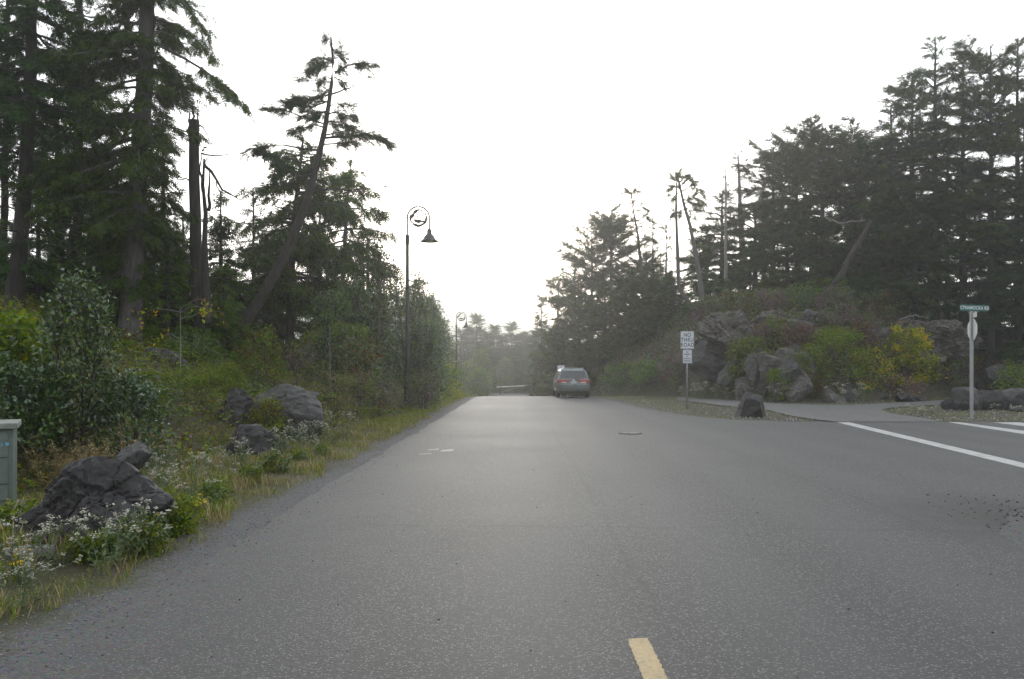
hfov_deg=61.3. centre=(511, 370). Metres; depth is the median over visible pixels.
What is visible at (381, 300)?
alder tree
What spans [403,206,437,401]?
street lamp
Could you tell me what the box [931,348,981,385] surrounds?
shrub
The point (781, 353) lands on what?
boulder
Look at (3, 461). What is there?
door panel
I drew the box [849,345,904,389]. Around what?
shrub
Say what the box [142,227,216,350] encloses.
cedar tree
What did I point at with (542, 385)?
roadside bush
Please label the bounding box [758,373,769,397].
boulder
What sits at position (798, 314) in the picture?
undergrowth
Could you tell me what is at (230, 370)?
shrub
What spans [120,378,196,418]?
shrub
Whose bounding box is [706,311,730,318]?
rock ledge
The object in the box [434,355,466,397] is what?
shrub
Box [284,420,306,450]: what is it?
flowering weed
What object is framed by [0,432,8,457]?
door panel
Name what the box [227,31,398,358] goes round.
hemlock tree
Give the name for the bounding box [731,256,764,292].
young conifer
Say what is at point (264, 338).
shrub
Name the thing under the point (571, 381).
parked minivan
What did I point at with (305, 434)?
flowering weed
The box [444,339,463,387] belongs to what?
alder tree
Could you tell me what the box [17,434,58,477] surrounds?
flowering weed
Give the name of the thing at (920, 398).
boulder
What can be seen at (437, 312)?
alder tree
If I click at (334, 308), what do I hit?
alder tree
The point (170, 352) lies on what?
boulder
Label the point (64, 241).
conifer tree
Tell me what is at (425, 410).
verge grass
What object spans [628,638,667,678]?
yellow dash
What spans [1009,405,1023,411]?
boulder
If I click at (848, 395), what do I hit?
boulder
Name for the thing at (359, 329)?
sapling
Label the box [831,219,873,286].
leaning trunk
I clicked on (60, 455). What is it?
flowering weed
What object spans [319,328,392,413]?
shrub
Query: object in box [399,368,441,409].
shrub
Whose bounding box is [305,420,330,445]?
flowering weed
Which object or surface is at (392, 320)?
conifer tree
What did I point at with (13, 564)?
flowering weed
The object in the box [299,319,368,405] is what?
sapling
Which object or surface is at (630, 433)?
valve cover
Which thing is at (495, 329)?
misty conifer
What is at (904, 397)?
boulder
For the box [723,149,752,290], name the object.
dead tree
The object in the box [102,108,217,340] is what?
cedar tree
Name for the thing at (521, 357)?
misty conifer
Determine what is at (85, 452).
flowering weed
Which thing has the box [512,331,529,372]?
misty conifer
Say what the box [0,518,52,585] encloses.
flowering weed
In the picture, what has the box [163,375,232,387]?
fern
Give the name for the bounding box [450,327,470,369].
misty conifer
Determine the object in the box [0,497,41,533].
leafy weed
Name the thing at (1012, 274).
conifer tree
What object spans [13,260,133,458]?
leafy bush
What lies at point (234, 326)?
cedar tree
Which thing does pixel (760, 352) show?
boulder
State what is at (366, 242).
conifer tree
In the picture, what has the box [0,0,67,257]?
conifer tree
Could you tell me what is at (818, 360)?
shrub
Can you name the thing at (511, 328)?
misty conifer
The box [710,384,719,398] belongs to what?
flowering weed
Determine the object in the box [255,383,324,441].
boulder
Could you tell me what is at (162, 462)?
flowering weed
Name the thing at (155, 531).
shrub
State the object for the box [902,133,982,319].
conifer tree
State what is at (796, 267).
young conifer
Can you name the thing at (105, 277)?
cedar tree
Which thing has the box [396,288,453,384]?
alder tree
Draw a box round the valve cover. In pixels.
[619,432,641,433]
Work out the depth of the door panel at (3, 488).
9.74 m
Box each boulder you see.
[14,455,173,547]
[114,441,151,469]
[132,347,190,369]
[217,388,257,427]
[225,423,292,456]
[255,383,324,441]
[716,355,744,389]
[734,375,752,400]
[735,392,764,417]
[742,353,759,386]
[745,348,771,359]
[757,354,785,379]
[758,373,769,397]
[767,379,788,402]
[773,347,793,359]
[775,359,806,384]
[785,373,812,402]
[791,344,800,352]
[791,351,815,374]
[821,389,835,401]
[826,392,846,402]
[840,386,856,401]
[877,392,890,399]
[893,392,915,401]
[913,396,925,400]
[940,397,955,409]
[951,387,982,410]
[979,390,1007,409]
[982,364,1023,389]
[1001,387,1023,409]
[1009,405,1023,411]
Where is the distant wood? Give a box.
[176,293,596,368]
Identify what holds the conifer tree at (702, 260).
on the ground at (144, 584)
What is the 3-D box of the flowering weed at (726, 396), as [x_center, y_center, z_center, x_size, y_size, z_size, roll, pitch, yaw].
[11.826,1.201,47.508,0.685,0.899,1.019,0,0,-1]
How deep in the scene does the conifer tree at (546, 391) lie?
73.63 m
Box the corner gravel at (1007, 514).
[926,490,1022,539]
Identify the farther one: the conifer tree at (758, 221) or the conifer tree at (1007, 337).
the conifer tree at (758, 221)
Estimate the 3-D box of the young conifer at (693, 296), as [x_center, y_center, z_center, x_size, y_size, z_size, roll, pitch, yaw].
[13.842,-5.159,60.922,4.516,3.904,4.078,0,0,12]
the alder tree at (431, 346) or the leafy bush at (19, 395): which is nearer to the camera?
the leafy bush at (19, 395)
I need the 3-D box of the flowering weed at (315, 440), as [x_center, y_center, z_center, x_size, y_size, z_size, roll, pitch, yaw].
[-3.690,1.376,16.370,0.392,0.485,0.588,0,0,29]
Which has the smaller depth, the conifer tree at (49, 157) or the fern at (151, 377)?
the fern at (151, 377)
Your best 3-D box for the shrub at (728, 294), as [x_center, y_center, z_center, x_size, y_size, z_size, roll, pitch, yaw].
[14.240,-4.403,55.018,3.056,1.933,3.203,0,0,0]
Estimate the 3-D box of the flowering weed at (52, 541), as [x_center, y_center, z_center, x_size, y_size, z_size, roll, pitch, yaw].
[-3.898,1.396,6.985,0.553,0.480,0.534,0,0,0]
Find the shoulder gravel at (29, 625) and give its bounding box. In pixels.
[0,414,449,678]
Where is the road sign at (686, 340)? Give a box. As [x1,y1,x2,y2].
[680,331,693,408]
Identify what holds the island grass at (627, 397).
on the ground at (144, 584)
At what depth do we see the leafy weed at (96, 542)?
7.23 m
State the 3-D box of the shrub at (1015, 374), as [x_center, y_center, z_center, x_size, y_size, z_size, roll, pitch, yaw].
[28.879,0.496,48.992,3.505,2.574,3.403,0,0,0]
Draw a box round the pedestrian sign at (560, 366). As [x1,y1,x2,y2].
[557,365,564,370]
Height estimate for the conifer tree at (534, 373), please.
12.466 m
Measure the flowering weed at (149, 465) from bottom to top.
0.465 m
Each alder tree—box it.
[294,287,363,391]
[313,272,383,395]
[338,223,402,389]
[346,285,404,404]
[383,266,439,404]
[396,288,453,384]
[398,317,450,408]
[409,311,460,390]
[423,294,451,348]
[436,306,457,379]
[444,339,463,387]
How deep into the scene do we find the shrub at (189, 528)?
8.57 m
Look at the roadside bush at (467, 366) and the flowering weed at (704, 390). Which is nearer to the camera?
the flowering weed at (704, 390)
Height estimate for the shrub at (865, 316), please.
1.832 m
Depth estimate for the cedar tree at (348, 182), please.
32.94 m
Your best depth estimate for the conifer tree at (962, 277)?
57.17 m
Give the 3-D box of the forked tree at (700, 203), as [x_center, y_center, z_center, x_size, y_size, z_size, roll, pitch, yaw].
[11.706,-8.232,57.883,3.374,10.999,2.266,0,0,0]
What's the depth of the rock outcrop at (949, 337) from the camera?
53.22 m
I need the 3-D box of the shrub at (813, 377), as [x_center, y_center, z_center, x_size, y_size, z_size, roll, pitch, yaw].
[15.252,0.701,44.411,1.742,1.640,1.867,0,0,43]
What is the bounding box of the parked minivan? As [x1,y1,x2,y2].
[550,368,589,396]
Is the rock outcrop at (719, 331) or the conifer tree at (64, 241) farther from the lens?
the rock outcrop at (719, 331)
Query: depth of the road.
7.14 m
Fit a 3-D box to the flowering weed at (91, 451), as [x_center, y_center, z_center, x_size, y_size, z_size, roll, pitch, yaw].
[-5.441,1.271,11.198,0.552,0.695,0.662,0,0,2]
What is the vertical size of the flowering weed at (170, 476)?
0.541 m
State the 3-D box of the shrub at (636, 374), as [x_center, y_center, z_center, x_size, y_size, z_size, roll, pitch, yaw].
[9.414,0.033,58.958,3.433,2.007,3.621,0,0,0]
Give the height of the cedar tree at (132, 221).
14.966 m
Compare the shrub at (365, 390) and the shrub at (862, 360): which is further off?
the shrub at (862, 360)
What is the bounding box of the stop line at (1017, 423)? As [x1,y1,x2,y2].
[994,422,1023,425]
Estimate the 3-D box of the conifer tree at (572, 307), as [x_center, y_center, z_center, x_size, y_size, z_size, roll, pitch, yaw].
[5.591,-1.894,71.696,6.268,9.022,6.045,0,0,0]
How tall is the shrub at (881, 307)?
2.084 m
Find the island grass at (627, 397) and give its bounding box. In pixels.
[595,395,1022,421]
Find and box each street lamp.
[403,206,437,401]
[455,312,469,389]
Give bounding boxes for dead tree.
[176,110,252,348]
[709,151,742,290]
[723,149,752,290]
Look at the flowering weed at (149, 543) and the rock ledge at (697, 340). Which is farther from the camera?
the rock ledge at (697, 340)
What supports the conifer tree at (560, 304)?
on the ground at (144, 584)
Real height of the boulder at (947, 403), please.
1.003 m
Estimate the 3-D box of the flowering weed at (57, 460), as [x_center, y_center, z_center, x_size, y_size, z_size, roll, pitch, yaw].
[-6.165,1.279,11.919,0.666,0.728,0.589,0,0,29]
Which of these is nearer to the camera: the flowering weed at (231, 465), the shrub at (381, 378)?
the flowering weed at (231, 465)
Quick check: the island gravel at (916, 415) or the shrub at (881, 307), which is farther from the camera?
the shrub at (881, 307)
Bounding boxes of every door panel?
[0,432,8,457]
[0,458,7,483]
[0,485,7,500]
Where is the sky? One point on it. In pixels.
(511, 122)
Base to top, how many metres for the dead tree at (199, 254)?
7.802 m
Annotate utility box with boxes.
[0,419,26,513]
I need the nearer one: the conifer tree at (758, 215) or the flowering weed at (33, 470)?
the flowering weed at (33, 470)
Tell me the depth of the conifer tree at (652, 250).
69.94 m
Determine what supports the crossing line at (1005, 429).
on the road
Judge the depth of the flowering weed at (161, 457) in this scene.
11.10 m
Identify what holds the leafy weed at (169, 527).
on the ground at (144, 584)
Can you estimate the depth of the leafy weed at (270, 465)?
13.74 m
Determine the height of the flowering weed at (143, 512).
0.564 m
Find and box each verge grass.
[0,400,430,621]
[331,394,476,427]
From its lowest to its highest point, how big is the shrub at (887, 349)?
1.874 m
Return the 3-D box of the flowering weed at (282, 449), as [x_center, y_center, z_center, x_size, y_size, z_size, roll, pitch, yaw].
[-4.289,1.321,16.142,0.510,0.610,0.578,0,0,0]
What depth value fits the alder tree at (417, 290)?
38.15 m
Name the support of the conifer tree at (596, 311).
on the ground at (144, 584)
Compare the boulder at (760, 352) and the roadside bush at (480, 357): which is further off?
the roadside bush at (480, 357)
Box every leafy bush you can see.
[0,300,63,379]
[0,352,81,457]
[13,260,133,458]
[88,367,181,471]
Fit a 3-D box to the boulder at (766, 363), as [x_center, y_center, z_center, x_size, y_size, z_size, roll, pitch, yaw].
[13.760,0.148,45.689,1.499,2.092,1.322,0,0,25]
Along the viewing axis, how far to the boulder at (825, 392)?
44.31 m
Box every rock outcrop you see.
[688,340,727,385]
[693,309,756,359]
[785,318,813,339]
[802,309,827,328]
[889,318,982,362]
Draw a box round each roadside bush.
[454,359,477,391]
[462,364,493,395]
[467,348,498,392]
[494,355,518,392]
[537,366,567,395]
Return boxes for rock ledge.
[693,334,706,350]
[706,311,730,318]
[754,309,788,324]
[865,323,901,344]
[967,324,1004,352]
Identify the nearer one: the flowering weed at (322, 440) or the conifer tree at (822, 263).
the flowering weed at (322, 440)
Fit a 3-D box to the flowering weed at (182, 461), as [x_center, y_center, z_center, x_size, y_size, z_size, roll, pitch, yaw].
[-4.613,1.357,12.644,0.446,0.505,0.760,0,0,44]
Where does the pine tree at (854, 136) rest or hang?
on the ground at (144, 584)
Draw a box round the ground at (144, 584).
[0,298,1023,675]
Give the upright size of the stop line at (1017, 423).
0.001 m
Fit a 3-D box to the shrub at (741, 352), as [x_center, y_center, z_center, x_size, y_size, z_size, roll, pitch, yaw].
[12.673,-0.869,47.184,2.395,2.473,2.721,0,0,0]
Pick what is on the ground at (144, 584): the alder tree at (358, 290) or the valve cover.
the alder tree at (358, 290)
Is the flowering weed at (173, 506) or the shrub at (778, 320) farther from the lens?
the shrub at (778, 320)
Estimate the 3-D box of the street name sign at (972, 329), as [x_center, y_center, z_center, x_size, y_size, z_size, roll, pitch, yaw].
[15.789,-0.168,29.498,0.826,4.195,0.619,0,0,-38]
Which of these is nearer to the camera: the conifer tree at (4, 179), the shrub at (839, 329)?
the conifer tree at (4, 179)
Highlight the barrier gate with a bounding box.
[499,385,537,393]
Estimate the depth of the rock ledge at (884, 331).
50.02 m
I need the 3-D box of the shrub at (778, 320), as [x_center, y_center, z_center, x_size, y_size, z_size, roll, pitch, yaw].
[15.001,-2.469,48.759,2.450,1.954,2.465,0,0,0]
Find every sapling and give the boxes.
[127,297,227,375]
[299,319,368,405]
[327,318,371,395]
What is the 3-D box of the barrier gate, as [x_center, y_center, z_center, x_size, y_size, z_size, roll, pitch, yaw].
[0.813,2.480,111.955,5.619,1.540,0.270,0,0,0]
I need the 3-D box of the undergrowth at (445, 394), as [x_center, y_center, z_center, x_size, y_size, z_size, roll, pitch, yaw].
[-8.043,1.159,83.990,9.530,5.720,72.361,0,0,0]
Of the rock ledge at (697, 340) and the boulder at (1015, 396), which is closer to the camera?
the boulder at (1015, 396)
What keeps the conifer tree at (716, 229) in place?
on the ground at (144, 584)
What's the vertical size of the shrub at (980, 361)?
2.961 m
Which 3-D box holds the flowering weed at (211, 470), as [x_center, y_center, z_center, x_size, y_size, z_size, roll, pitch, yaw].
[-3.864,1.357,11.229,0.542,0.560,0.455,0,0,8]
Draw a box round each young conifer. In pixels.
[642,272,695,329]
[677,271,739,318]
[713,264,753,297]
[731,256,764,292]
[747,266,790,300]
[781,258,819,281]
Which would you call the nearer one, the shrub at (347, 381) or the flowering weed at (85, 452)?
the flowering weed at (85, 452)
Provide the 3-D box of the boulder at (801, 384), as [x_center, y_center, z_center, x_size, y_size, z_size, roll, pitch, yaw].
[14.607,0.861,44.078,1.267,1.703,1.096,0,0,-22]
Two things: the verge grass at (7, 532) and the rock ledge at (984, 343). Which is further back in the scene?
the rock ledge at (984, 343)
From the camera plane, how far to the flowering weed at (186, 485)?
10.90 m
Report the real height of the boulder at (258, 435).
1.037 m
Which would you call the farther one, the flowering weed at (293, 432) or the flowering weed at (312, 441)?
the flowering weed at (293, 432)
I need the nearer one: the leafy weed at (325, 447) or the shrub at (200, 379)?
the leafy weed at (325, 447)
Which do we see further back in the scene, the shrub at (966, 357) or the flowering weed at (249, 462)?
the shrub at (966, 357)
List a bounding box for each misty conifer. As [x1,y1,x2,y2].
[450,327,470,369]
[457,324,477,367]
[459,311,486,388]
[464,331,497,387]
[464,340,498,392]
[486,324,507,349]
[488,346,513,391]
[491,350,529,392]
[493,334,513,358]
[502,319,522,356]
[507,343,534,391]
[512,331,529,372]
[520,333,543,389]
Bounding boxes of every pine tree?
[547,219,630,371]
[574,209,651,330]
[730,136,833,270]
[766,112,862,245]
[804,114,885,239]
[819,143,905,240]
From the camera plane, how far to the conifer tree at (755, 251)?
61.61 m
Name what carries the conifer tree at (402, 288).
on the ground at (144, 584)
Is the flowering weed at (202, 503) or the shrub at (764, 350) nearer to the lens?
the flowering weed at (202, 503)
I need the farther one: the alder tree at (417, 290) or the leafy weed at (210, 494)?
the alder tree at (417, 290)
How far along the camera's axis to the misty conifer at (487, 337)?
127.78 m
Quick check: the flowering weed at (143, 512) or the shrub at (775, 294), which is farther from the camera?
the shrub at (775, 294)
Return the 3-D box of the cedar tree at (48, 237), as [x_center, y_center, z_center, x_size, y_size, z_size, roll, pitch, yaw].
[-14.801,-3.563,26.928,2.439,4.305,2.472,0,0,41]
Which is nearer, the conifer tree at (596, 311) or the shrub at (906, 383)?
the shrub at (906, 383)
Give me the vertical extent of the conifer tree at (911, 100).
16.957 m
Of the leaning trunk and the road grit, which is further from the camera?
the leaning trunk
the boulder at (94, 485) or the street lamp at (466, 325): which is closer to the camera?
the boulder at (94, 485)
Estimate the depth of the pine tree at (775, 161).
62.85 m
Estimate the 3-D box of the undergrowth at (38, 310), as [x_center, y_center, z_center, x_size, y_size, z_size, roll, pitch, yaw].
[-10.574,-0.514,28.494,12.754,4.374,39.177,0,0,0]
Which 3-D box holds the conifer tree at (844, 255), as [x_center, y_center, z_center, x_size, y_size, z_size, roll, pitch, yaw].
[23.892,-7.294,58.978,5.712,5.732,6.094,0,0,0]
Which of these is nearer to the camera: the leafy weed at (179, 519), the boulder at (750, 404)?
the leafy weed at (179, 519)
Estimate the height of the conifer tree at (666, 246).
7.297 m
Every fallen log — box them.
[825,213,864,223]
[899,312,932,320]
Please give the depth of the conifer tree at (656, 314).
65.17 m
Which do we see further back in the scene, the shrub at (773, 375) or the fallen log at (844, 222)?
the fallen log at (844, 222)
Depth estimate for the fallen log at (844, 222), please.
55.00 m
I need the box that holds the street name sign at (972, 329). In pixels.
[960,304,988,418]
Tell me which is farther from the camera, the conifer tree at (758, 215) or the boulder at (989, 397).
the conifer tree at (758, 215)
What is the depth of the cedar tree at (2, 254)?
27.29 m
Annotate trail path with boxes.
[677,397,943,421]
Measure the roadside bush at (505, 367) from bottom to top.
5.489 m
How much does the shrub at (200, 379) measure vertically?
1.153 m
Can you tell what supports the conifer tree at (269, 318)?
on the ground at (144, 584)
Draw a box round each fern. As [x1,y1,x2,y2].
[99,338,140,348]
[121,370,168,379]
[140,347,202,359]
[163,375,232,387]
[193,346,237,351]
[318,392,354,402]
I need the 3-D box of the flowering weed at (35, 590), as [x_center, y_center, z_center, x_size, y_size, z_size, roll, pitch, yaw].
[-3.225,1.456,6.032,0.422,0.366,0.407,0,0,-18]
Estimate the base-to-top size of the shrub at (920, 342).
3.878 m
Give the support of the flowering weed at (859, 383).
on the ground at (144, 584)
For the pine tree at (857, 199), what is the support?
on the ground at (144, 584)
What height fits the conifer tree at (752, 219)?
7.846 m
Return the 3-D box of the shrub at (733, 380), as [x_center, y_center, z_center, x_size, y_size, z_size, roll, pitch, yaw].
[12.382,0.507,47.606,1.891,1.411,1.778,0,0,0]
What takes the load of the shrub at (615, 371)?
on the ground at (144, 584)
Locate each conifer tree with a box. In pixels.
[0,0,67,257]
[0,0,121,309]
[8,81,72,260]
[14,0,130,297]
[29,212,83,305]
[34,223,85,273]
[202,188,247,307]
[205,218,263,351]
[232,189,285,352]
[256,255,285,336]
[285,194,341,348]
[332,226,409,371]
[369,265,405,372]
[398,284,422,368]
[400,275,445,362]
[522,294,553,395]
[526,274,580,395]
[527,313,595,395]
[533,256,607,384]
[543,294,607,395]
[567,281,637,371]
[595,263,666,352]
[609,186,657,297]
[609,248,675,317]
[619,270,692,329]
[637,214,667,312]
[655,223,676,301]
[680,185,758,297]
[680,235,732,299]
[703,199,784,290]
[727,205,824,300]
[745,185,767,277]
[753,145,789,274]
[770,214,859,294]
[804,198,880,290]
[821,223,899,295]
[838,104,927,279]
[848,74,970,315]
[853,184,961,319]
[859,205,928,312]
[877,33,985,321]
[886,56,1023,369]
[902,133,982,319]
[910,32,1023,389]
[945,37,1023,387]
[946,196,1023,370]
[963,156,1023,370]
[967,93,1023,360]
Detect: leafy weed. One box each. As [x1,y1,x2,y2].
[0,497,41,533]
[64,527,120,564]
[150,516,180,539]
[161,510,193,537]
[176,494,204,515]
[194,475,236,502]
[237,464,264,480]
[255,448,293,473]
[289,448,312,460]
[313,441,334,454]
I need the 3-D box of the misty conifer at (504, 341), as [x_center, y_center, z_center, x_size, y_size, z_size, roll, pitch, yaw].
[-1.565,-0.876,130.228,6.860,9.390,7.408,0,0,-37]
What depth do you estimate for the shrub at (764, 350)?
46.76 m
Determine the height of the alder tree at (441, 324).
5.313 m
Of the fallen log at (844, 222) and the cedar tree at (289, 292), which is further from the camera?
the fallen log at (844, 222)
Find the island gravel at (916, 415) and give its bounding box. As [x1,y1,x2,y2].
[618,399,1023,420]
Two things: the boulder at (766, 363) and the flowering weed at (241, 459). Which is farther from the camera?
the boulder at (766, 363)
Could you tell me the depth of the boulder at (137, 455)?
9.80 m
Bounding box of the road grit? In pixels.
[202,427,998,677]
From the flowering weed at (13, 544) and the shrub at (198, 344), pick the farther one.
the shrub at (198, 344)
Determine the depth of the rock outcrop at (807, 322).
49.04 m
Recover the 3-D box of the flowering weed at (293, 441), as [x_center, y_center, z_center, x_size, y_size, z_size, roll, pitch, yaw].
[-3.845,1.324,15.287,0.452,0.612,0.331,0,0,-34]
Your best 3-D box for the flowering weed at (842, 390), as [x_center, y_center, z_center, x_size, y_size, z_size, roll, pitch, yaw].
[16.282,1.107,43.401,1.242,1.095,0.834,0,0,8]
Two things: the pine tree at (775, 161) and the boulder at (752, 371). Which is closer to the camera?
the boulder at (752, 371)
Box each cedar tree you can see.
[0,0,255,344]
[0,189,72,307]
[0,216,54,306]
[59,203,122,327]
[88,244,154,324]
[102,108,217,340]
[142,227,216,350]
[155,209,189,328]
[201,263,257,362]
[212,134,361,370]
[257,207,316,361]
[284,154,403,362]
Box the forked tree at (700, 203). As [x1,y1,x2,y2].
[663,167,710,320]
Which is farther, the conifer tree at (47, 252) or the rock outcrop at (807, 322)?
the rock outcrop at (807, 322)
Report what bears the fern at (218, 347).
on the ground at (144, 584)
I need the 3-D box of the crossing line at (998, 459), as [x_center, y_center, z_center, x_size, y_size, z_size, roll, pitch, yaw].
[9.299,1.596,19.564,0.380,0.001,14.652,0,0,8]
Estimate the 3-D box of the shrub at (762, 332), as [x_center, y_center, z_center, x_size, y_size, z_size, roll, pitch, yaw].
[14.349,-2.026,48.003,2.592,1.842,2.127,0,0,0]
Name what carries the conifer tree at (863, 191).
on the ground at (144, 584)
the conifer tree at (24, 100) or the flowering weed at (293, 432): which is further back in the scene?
the conifer tree at (24, 100)
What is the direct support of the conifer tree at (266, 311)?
on the ground at (144, 584)
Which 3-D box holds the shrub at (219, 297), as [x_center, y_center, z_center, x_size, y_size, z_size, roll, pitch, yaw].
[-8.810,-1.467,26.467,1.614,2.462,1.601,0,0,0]
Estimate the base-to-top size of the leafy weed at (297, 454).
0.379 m
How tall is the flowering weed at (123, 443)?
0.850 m
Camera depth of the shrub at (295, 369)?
24.07 m
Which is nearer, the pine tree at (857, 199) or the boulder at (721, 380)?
the boulder at (721, 380)
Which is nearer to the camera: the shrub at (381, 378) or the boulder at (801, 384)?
the shrub at (381, 378)
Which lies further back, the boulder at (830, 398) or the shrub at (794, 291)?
the shrub at (794, 291)
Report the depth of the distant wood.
751.71 m
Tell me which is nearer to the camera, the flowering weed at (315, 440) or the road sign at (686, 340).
the flowering weed at (315, 440)
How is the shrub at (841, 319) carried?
on the ground at (144, 584)
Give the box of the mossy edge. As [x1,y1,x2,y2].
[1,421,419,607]
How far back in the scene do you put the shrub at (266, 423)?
18.62 m
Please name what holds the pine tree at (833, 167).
on the ground at (144, 584)
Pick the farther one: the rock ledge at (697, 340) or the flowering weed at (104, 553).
the rock ledge at (697, 340)
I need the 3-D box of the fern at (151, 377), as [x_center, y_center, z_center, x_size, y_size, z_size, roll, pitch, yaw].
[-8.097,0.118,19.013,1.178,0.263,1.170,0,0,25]
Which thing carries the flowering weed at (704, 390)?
on the ground at (144, 584)
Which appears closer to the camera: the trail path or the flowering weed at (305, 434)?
the flowering weed at (305, 434)
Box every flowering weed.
[0,514,71,571]
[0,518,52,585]
[0,548,32,583]
[0,549,62,611]
[14,552,82,605]
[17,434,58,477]
[21,511,97,564]
[23,443,72,490]
[37,439,84,481]
[46,442,86,469]
[51,444,105,469]
[60,443,106,465]
[69,518,138,574]
[71,441,111,460]
[72,440,113,457]
[80,497,170,560]
[83,433,142,457]
[95,510,145,565]
[105,432,165,471]
[129,506,172,553]
[140,462,179,488]
[141,452,156,475]
[148,454,199,491]
[148,467,220,498]
[150,459,176,485]
[152,440,178,470]
[158,501,177,538]
[167,451,210,496]
[174,445,224,471]
[190,494,206,514]
[196,454,237,492]
[216,452,239,473]
[222,437,251,465]
[233,438,280,470]
[267,427,287,460]
[269,426,295,455]
[283,428,307,461]
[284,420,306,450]
[285,420,319,447]
[289,419,325,441]
[298,436,318,461]
[300,432,332,453]
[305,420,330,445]
[320,426,340,445]
[325,410,357,437]
[689,383,698,397]
[693,381,707,398]
[701,383,710,397]
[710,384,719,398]
[721,386,730,399]
[825,382,848,399]
[857,382,866,401]
[904,404,921,414]
[922,405,939,416]
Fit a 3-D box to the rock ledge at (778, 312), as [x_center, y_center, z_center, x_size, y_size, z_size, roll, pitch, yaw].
[15.428,-3.051,51.381,2.099,1.225,1.474,0,0,0]
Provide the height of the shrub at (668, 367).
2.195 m
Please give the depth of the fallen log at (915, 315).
53.46 m
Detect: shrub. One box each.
[83,327,144,343]
[100,511,176,558]
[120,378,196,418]
[150,361,238,409]
[160,484,209,538]
[167,326,227,363]
[186,360,256,394]
[200,284,246,351]
[227,323,293,385]
[244,393,289,434]
[270,338,328,401]
[306,367,363,430]
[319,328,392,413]
[327,369,378,421]
[356,367,403,417]
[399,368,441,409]
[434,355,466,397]
[597,360,630,391]
[626,357,664,385]
[655,350,685,383]
[688,295,726,320]
[711,287,761,313]
[721,370,743,392]
[724,333,766,376]
[747,287,796,312]
[749,318,792,348]
[754,311,798,342]
[756,347,773,355]
[764,366,793,399]
[773,320,819,348]
[778,281,831,310]
[786,344,837,384]
[800,325,874,379]
[803,370,823,399]
[807,284,860,315]
[808,302,861,334]
[812,324,851,348]
[833,306,884,335]
[844,317,883,349]
[849,288,904,319]
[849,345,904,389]
[863,337,901,369]
[874,320,948,385]
[876,371,929,398]
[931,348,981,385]
[947,356,982,368]
[957,352,1008,390]
[987,357,1023,389]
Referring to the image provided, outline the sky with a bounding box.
[0,0,1023,331]
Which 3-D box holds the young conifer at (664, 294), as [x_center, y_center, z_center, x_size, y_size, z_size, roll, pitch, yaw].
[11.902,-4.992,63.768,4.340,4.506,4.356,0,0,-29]
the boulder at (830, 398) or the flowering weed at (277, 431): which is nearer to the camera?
the flowering weed at (277, 431)
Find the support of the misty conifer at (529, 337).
on the ground at (144, 584)
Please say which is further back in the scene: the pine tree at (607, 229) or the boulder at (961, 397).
the pine tree at (607, 229)
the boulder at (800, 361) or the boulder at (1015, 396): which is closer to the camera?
the boulder at (1015, 396)
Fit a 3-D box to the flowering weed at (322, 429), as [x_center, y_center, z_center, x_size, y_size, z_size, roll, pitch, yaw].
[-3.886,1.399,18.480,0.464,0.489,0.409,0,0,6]
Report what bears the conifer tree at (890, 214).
on the ground at (144, 584)
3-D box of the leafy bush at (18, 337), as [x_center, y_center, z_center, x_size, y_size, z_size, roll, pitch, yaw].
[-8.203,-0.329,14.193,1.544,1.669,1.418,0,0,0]
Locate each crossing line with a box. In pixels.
[838,422,1023,467]
[950,422,1023,433]
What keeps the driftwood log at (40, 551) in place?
on the ground at (144, 584)
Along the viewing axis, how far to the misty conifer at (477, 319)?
131.68 m
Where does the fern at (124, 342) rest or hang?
on the ground at (144, 584)
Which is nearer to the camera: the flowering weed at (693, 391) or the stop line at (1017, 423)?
the stop line at (1017, 423)
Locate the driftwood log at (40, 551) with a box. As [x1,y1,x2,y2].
[5,544,54,562]
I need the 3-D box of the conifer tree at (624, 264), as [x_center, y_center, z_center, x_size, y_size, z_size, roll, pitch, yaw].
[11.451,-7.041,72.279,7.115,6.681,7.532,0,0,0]
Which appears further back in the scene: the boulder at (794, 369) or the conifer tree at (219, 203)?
the boulder at (794, 369)
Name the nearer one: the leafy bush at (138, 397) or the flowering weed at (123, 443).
the flowering weed at (123, 443)
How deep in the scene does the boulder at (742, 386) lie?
46.20 m
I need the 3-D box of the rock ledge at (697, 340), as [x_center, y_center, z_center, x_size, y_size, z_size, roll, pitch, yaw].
[12.033,-1.974,52.788,2.003,2.127,1.779,0,0,0]
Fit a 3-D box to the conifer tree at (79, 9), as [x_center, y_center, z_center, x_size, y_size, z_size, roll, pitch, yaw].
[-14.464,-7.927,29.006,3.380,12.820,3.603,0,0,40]
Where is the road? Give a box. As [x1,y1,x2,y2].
[0,391,1023,678]
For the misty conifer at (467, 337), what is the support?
on the ground at (144, 584)
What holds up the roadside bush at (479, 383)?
on the ground at (144, 584)
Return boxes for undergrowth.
[0,288,431,492]
[297,345,477,398]
[587,282,1012,397]
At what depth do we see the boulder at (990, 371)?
50.63 m
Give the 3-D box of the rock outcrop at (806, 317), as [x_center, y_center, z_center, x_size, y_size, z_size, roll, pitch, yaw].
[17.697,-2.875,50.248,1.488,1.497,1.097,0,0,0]
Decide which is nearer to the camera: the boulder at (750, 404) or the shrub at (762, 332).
the boulder at (750, 404)
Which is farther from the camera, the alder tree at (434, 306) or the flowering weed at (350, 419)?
the alder tree at (434, 306)
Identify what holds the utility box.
on the ground at (144, 584)
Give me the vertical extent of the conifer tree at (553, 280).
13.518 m

